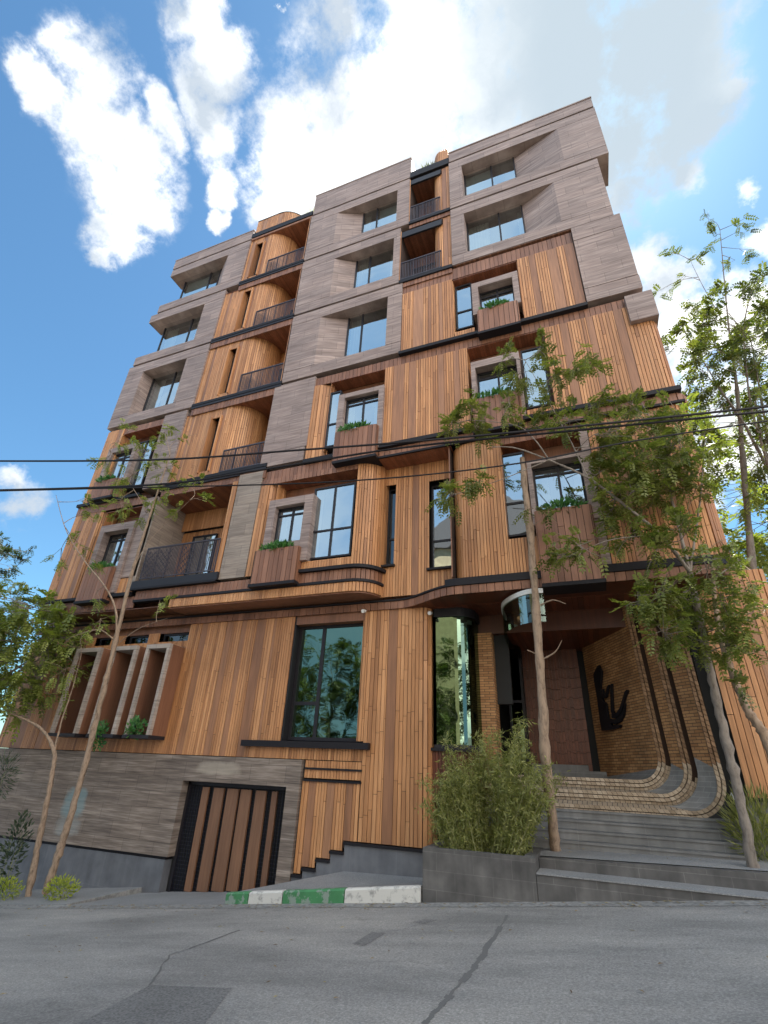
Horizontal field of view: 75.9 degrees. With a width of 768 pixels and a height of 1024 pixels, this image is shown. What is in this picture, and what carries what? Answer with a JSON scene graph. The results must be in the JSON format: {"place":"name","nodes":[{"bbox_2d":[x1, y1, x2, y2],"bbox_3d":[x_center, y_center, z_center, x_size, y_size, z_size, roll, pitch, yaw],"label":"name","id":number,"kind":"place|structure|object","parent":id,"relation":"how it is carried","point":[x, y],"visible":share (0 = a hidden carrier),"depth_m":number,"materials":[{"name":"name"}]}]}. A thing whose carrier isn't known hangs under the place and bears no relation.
{"place":"outdoors","nodes":[
{"label":"outdoors","id":0,"kind":"place"},
{"bbox_2d":[0,887,141,905],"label":"pavement","id":1,"kind":"structure","parent":0,"point":[81,895],"depth_m":12.87,"materials":[{"name":"concrete"}]},
{"bbox_2d":[0,748,22,799],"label":"shrub","id":2,"kind":"object","parent":1,"relation":"on","point":[8,769],"visible":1,"depth_m":14.97,"materials":[{"name":"green plant"}]},
{"bbox_2d":[0,874,25,900],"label":"shrub","id":3,"kind":"object","parent":1,"relation":"on","point":[7,882],"visible":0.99,"depth_m":13.10,"materials":[{"name":"green plant"}]},
{"bbox_2d":[0,809,34,892],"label":"shrub","id":4,"kind":"object","parent":1,"relation":"on","point":[8,849],"visible":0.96,"depth_m":13.93,"materials":[{"name":"green plant"}]},
{"bbox_2d":[0,579,93,744],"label":"background tree","id":5,"kind":"object","parent":1,"relation":"on","point":[15,621],"visible":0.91,"depth_m":16.95,"materials":[{"name":"green plant"}]},
{"bbox_2d":[0,629,93,896],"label":"street tree","id":6,"kind":"object","parent":1,"relation":"on","point":[31,879],"visible":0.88,"depth_m":15.21,"materials":[{"name":"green plant"}]},
{"bbox_2d":[43,873,81,900],"bbox_3d":[-8.179,9.548,12.494,1.030,0.639,0.732,-8,-30,20],"label":"shrub","id":7,"kind":"object","parent":1,"relation":"on","point":[61,882],"visible":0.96,"depth_m":12.47,"materials":[{"name":"green plant"}]},
{"bbox_2d":[41,418,214,895],"bbox_3d":[-9.555,2.823,16.791,7.391,16.362,2.016,-8,-30,20],"label":"street tree","id":8,"kind":"object","parent":1,"relation":"on","point":[59,851],"visible":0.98,"depth_m":17.32,"materials":[{"name":"green plant"}]},
{"bbox_2d":[74,891,227,904],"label":"driveway","id":9,"kind":"structure","parent":0,"point":[175,898],"depth_m":12.01,"materials":[{"name":"grey concrete"}]},
{"bbox_2d":[243,871,422,890],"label":"pavement","id":10,"kind":"structure","parent":0,"point":[347,879],"depth_m":11.06,"materials":[{"name":"grey concrete"}]},
{"bbox_2d":[0,905,767,1023],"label":"road","id":11,"kind":"structure","parent":0,"point":[536,965],"depth_m":5.95,"materials":[{"name":"grey asphalt"}]},
{"bbox_2d":[225,891,251,903],"bbox_3d":[-3.055,8.164,10.338,0.547,0.372,0.160,-8,-30,20],"label":"kerb stone","id":12,"kind":"object","parent":11,"relation":"on","point":[238,897],"visible":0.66,"depth_m":10.30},
{"bbox_2d":[79,919,435,1023],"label":"road patch","id":13,"kind":"object","parent":11,"relation":"on","point":[156,1004],"visible":1,"depth_m":5.11,"materials":[{"name":"grey asphalt"}]},
{"bbox_2d":[248,890,284,903],"bbox_3d":[-2.413,7.997,10.143,0.786,0.409,0.160,-8,-30,20],"label":"kerb stone","id":14,"kind":"object","parent":11,"relation":"on","point":[267,897],"visible":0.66,"depth_m":10.11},
{"bbox_2d":[282,887,346,903],"bbox_3d":[-1.392,7.731,9.832,1.358,0.492,0.160,-8,-30,20],"label":"kerb stone","id":15,"kind":"object","parent":11,"relation":"on","point":[313,896],"visible":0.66,"depth_m":9.79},
{"bbox_2d":[148,915,507,1023],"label":"road crack","id":16,"kind":"object","parent":11,"relation":"on","point":[474,967],"visible":1,"depth_m":5.68,"materials":[{"name":"grey asphalt"}]},
{"bbox_2d":[344,885,422,902],"bbox_3d":[-0.016,7.375,9.413,1.544,0.534,0.160,-8,-30,20],"label":"kerb stone","id":17,"kind":"object","parent":11,"relation":"on","point":[397,894],"visible":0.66,"depth_m":9.36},
{"bbox_2d":[0,900,767,908],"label":"gutter","id":18,"kind":"object","parent":11,"relation":"on","point":[609,903],"visible":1,"depth_m":8.86,"materials":[{"name":"concrete"}]},
{"bbox_2d":[1,848,767,997],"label":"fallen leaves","id":19,"kind":"object","parent":11,"relation":"on","point":[389,906],"visible":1,"depth_m":8.36,"materials":[{"name":"brown plant"}]},
{"bbox_2d":[0,410,767,490],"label":"overhead cable","id":20,"kind":"object","parent":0,"point":[565,431],"visible":1,"depth_m":10.98,"materials":[{"name":"black plastic"}]},
{"bbox_2d":[0,405,767,461],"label":"overhead cable","id":21,"kind":"object","parent":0,"point":[593,424],"visible":1,"depth_m":10.90,"materials":[{"name":"black plastic"}]},
{"bbox_2d":[0,420,767,491],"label":"overhead cable","id":22,"kind":"object","parent":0,"point":[430,473],"visible":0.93,"depth_m":10.35,"materials":[{"name":"black plastic"}]},
{"bbox_2d":[0,0,767,733],"label":"sky","id":23,"kind":"structure","parent":0,"point":[138,138],"materials":[{"name":"blue"}]},
{"bbox_2d":[540,848,767,870],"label":"pavement","id":24,"kind":"structure","parent":0,"point":[700,862],"depth_m":9.04,"materials":[{"name":"grey concrete"}]},
{"bbox_2d":[512,457,565,851],"bbox_3d":[3.802,2.535,11.344,1.221,9.066,1.318,-8,-30,20],"label":"street tree","id":25,"kind":"object","parent":24,"relation":"on","point":[545,750],"visible":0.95,"depth_m":11.05,"materials":[{"name":"brown plant"}]},
{"bbox_2d":[424,325,767,870],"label":"street tree","id":26,"kind":"object","parent":24,"relation":"on","point":[635,483],"visible":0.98,"depth_m":11.20,"materials":[{"name":"green plant"}]},
{"bbox_2d":[489,763,745,860],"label":"entrance steps","id":27,"kind":"structure","parent":24,"relation":"on","point":[635,833],"depth_m":9.98,"materials":[{"name":"grey stone"}]},
{"bbox_2d":[709,530,767,758],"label":"street tree","id":28,"kind":"object","parent":24,"relation":"on","point":[735,680],"visible":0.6,"depth_m":10.06,"materials":[{"name":"green plant"}]},
{"bbox_2d":[714,777,767,871],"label":"shrub","id":29,"kind":"object","parent":24,"relation":"on","point":[758,838],"visible":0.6,"depth_m":9.32,"materials":[{"name":"green plant"}]},
{"bbox_3d":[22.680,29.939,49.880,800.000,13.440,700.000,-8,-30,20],"label":"ground","id":30,"kind":"structure","parent":0,"visible":0},
{"bbox_2d":[0,531,36,589],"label":"background tree","id":31,"kind":"object","parent":30,"relation":"on","point":[4,551],"visible":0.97,"depth_m":30.14,"materials":[{"name":"green plant"}]},
{"bbox_2d":[0,96,767,892],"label":"apartment building","id":32,"kind":"structure","parent":30,"relation":"on","point":[298,710],"depth_m":15.66,"materials":[{"name":"wood"}]},
{"bbox_2d":[92,719,109,751],"bbox_3d":[-9.040,7.091,15.637,0.786,0.983,0.418,-8,-30,20],"label":"hanging vine","id":33,"kind":"object","parent":32,"relation":"hanging from","point":[101,730],"visible":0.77,"depth_m":15.59,"materials":[{"name":"green plant"}]},
{"bbox_2d":[87,560,115,572],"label":"flower box plant","id":34,"kind":"object","parent":32,"relation":"in","point":[103,563],"visible":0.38,"depth_m":18.57,"materials":[{"name":"green plant"}]},
{"bbox_2d":[99,638,110,645],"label":"window","id":35,"kind":"structure","parent":32,"relation":"in","point":[103,642],"depth_m":18.53,"materials":[{"name":"glass"}]},
{"bbox_2d":[95,473,117,481],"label":"flower box plant","id":36,"kind":"object","parent":32,"relation":"in","point":[107,477],"visible":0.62,"depth_m":20.97,"materials":[{"name":"green plant"}]},
{"bbox_2d":[102,533,126,565],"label":"window","id":37,"kind":"structure","parent":32,"relation":"in","point":[114,548],"depth_m":19.63,"materials":[{"name":"glass"}]},
{"bbox_2d":[114,451,131,477],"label":"window","id":38,"kind":"structure","parent":32,"relation":"in","point":[123,457],"depth_m":21.85,"materials":[{"name":"clear glass"}]},
{"bbox_2d":[123,715,147,739],"bbox_3d":[-7.661,6.672,15.270,0.930,0.745,0.455,-8,-30,20],"label":"potted plant","id":39,"kind":"object","parent":32,"relation":"hanging from","point":[135,721],"visible":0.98,"depth_m":15.25,"materials":[{"name":"green plant"}]},
{"bbox_2d":[124,439,156,493],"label":"window","id":40,"kind":"structure","parent":32,"relation":"in","point":[148,455],"depth_m":21.30,"materials":[{"name":"glass"}]},
{"bbox_2d":[129,636,159,643],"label":"window","id":41,"kind":"structure","parent":32,"relation":"in","point":[138,639],"depth_m":17.97,"materials":[{"name":"glass"}]},
{"bbox_2d":[142,372,180,410],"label":"window","id":42,"kind":"structure","parent":32,"relation":"in","point":[165,391],"depth_m":24.48,"materials":[{"name":"glass"}]},
{"bbox_2d":[163,633,188,641],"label":"window","id":43,"kind":"structure","parent":32,"relation":"in","point":[183,636],"depth_m":17.39,"materials":[{"name":"clear glass"}]},
{"bbox_2d":[157,317,200,350],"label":"window","id":44,"kind":"structure","parent":32,"relation":"in","point":[186,331],"depth_m":25.93,"materials":[{"name":"blue glass"}]},
{"bbox_2d":[179,269,221,298],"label":"window","id":45,"kind":"structure","parent":32,"relation":"in","point":[210,280],"depth_m":27.48,"materials":[{"name":"grey glass"}]},
{"bbox_2d":[184,533,217,574],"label":"window","id":46,"kind":"structure","parent":32,"relation":"in","point":[216,534],"depth_m":19.59,"materials":[{"name":"black metal"}]},
{"bbox_2d":[205,423,217,470],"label":"window","id":47,"kind":"structure","parent":32,"relation":"in","point":[217,423],"depth_m":20.33,"materials":[{"name":"black metal"}]},
{"bbox_2d":[166,781,285,891],"bbox_3d":[-4.363,9.217,13.439,4.000,3.300,0.190,-8,-30,20],"label":"garage door","id":48,"kind":"structure","parent":32,"relation":"in","point":[229,836],"depth_m":13.48,"materials":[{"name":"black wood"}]},
{"bbox_2d":[225,354,235,392],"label":"window","id":49,"kind":"structure","parent":32,"relation":"in","point":[234,354],"depth_m":22.20,"materials":[{"name":"black metal"}]},
{"bbox_2d":[241,296,249,327],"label":"window","id":50,"kind":"structure","parent":32,"relation":"in","point":[249,296],"depth_m":24.04,"materials":[{"name":"black metal"}]},
{"bbox_2d":[254,249,261,274],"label":"window","id":51,"kind":"structure","parent":32,"relation":"in","point":[260,249],"depth_m":25.82,"materials":[{"name":"black metal"}]},
{"bbox_2d":[259,539,293,550],"bbox_3d":[-3.519,1.192,15.932,1.393,0.635,0.633,-8,-30,20],"label":"flower box plant","id":52,"kind":"object","parent":32,"relation":"in","point":[278,543],"visible":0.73,"depth_m":15.83,"materials":[{"name":"green plant"}]},
{"bbox_2d":[274,505,303,541],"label":"window","id":53,"kind":"structure","parent":32,"relation":"in","point":[289,520],"depth_m":16.82,"materials":[{"name":"clear glass"}]},
{"bbox_2d":[287,623,362,742],"bbox_3d":[-1.536,5.115,14.854,2.340,3.300,0.590,-8,-30,20],"label":"window","id":54,"kind":"structure","parent":32,"relation":"in","point":[325,699],"depth_m":14.60,"materials":[{"name":"teal glass"}]},
{"bbox_2d":[310,482,356,560],"bbox_3d":[-1.609,0.368,16.151,1.540,2.623,0.480,-8,-30,20],"label":"window","id":55,"kind":"structure","parent":32,"relation":"in","point":[334,526],"depth_m":16.33,"materials":[{"name":"glass"}]},
{"bbox_2d":[324,390,343,453],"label":"window","id":56,"kind":"structure","parent":32,"relation":"in","point":[336,394],"depth_m":18.27,"materials":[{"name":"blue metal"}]},
{"bbox_2d":[337,420,370,431],"bbox_3d":[-1.037,-2.907,17.057,1.394,0.501,0.622,-8,-30,20],"label":"flower box plant","id":57,"kind":"object","parent":32,"relation":"in","point":[350,426],"visible":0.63,"depth_m":16.97,"materials":[{"name":"green plant"}]},
{"bbox_2d":[345,393,378,427],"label":"window","id":58,"kind":"structure","parent":32,"relation":"in","point":[363,408],"depth_m":18.00,"materials":[{"name":"glass"}]},
{"bbox_2d":[344,314,386,355],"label":"window","id":59,"kind":"structure","parent":32,"relation":"in","point":[369,335],"depth_m":20.68,"materials":[{"name":"glass"}]},
{"bbox_2d":[354,255,392,287],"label":"window","id":60,"kind":"structure","parent":32,"relation":"in","point":[371,273],"depth_m":22.49,"materials":[{"name":"glass"}]},
{"bbox_2d":[362,205,396,232],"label":"window","id":61,"kind":"structure","parent":32,"relation":"in","point":[388,215],"depth_m":23.87,"materials":[{"name":"blue glass"}]},
{"bbox_2d":[386,489,395,563],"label":"window","id":62,"kind":"structure","parent":32,"relation":"in","point":[392,493],"depth_m":16.02,"materials":[{"name":"glass"}]},
{"bbox_2d":[412,262,435,274],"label":"window","id":63,"kind":"structure","parent":32,"relation":"in","point":[433,262],"depth_m":21.98,"materials":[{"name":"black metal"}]},
{"bbox_2d":[431,483,450,566],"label":"window","id":64,"kind":"structure","parent":32,"relation":"in","point":[441,533],"depth_m":15.72,"materials":[{"name":"glass"}]},
{"bbox_2d":[433,607,481,748],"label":"window","id":65,"kind":"structure","parent":32,"relation":"in","point":[456,677],"depth_m":13.32,"materials":[{"name":"glass"}]},
{"bbox_2d":[455,283,475,331],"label":"window","id":66,"kind":"structure","parent":32,"relation":"in","point":[465,320],"depth_m":18.69,"materials":[{"name":"blue glass"}]},
{"bbox_2d":[464,157,516,195],"bbox_3d":[4.765,-14.447,21.916,2.250,2.470,0.590,-8,-30,20],"label":"window","id":67,"kind":"structure","parent":32,"relation":"in","point":[484,180],"depth_m":22.25,"materials":[{"name":"blue glass"}]},
{"bbox_2d":[477,386,507,398],"bbox_3d":[3.438,-3.654,15.485,1.335,0.574,0.614,-8,-30,20],"label":"flower box plant","id":68,"kind":"object","parent":32,"relation":"in","point":[494,391],"visible":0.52,"depth_m":15.41,"materials":[{"name":"green plant"}]},
{"bbox_2d":[479,298,509,309],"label":"flower box plant","id":69,"kind":"object","parent":32,"relation":"in","point":[489,304],"visible":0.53,"depth_m":17.07,"materials":[{"name":"green plant"}]},
{"bbox_2d":[466,205,525,250],"bbox_3d":[4.620,-11.214,20.206,2.300,2.610,0.590,-8,-30,20],"label":"window","id":70,"kind":"structure","parent":32,"relation":"in","point":[479,236],"depth_m":20.57,"materials":[{"name":"glass"}]},
{"bbox_2d":[479,284,514,307],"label":"window","id":71,"kind":"structure","parent":32,"relation":"in","point":[507,292],"depth_m":18.13,"materials":[{"name":"glass"}]},
{"bbox_2d":[477,365,517,397],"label":"window","id":72,"kind":"structure","parent":32,"relation":"in","point":[486,381],"depth_m":16.47,"materials":[{"name":"clear glass"}]},
{"bbox_2d":[502,451,531,538],"bbox_3d":[3.844,-0.483,14.266,0.676,2.724,0.340,-8,-30,20],"label":"window","id":73,"kind":"structure","parent":32,"relation":"in","point":[513,488],"depth_m":14.46,"materials":[{"name":"clear glass"}]},
{"bbox_2d":[509,649,531,774],"bbox_3d":[4.214,6.193,15.429,0.470,3.600,0.690,-8,-30,20],"label":"window","id":74,"kind":"structure","parent":32,"relation":"in","point":[518,689],"depth_m":15.25,"materials":[{"name":"black glass"}]},
{"bbox_2d":[520,346,550,409],"bbox_3d":[4.898,-4.261,15.868,0.737,2.458,0.340,-8,-30,20],"label":"window","id":75,"kind":"structure","parent":32,"relation":"in","point":[527,353],"depth_m":16.11,"materials":[{"name":"glass"}]},
{"bbox_2d":[532,463,587,508],"bbox_3d":[4.917,-0.554,13.763,1.309,1.567,0.340,-8,-30,20],"label":"window","id":76,"kind":"structure","parent":32,"relation":"in","point":[552,482],"depth_m":13.96,"materials":[{"name":"glass"}]},
{"bbox_2d":[541,495,588,512],"bbox_3d":[4.715,-0.121,12.985,1.334,0.567,0.603,-8,-30,20],"label":"flower box plant","id":77,"kind":"object","parent":32,"relation":"in","point":[562,502],"visible":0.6,"depth_m":12.90,"materials":[{"name":"green plant"}]},
{"bbox_2d":[593,665,629,730],"bbox_3d":[6.292,5.036,13.561,0.065,1.738,1.614,6,-28,-6],"label":"wall emblem","id":78,"kind":"object","parent":32,"relation":"attached to","point":[607,722],"depth_m":13.72,"materials":[{"name":"black metal"}]},
{"bbox_2d":[423,839,767,902],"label":"retaining wall","id":79,"kind":"structure","parent":30,"relation":"on","point":[454,875],"depth_m":8.64,"materials":[{"name":"grey concrete"}]},
{"bbox_2d":[414,712,570,855],"bbox_3d":[2.254,5.649,10.078,3.074,2.830,1.954,-8,-30,20],"label":"bamboo bush","id":80,"kind":"object","parent":79,"relation":"on","point":[467,824],"visible":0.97,"depth_m":9.80,"materials":[{"name":"green plant"}]},
{"bbox_2d":[652,209,766,569],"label":"background tree","id":81,"kind":"object","parent":30,"relation":"on","point":[750,546],"visible":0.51,"depth_m":20.02,"materials":[{"name":"green plant"}]},
{"bbox_2d":[661,261,767,504],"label":"background tree","id":82,"kind":"object","parent":30,"relation":"on","point":[736,356],"visible":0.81,"depth_m":18.26,"materials":[{"name":"green plant"}]},
{"bbox_2d":[697,415,767,580],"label":"background tree","id":83,"kind":"object","parent":30,"relation":"on","point":[757,500],"visible":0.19,"depth_m":18.91,"materials":[{"name":"green plant"}]},
{"bbox_2d":[730,529,767,575],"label":"background tree","id":84,"kind":"object","parent":30,"relation":"on","point":[761,546],"visible":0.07,"depth_m":16.89,"materials":[{"name":"green plant"}]}
]}

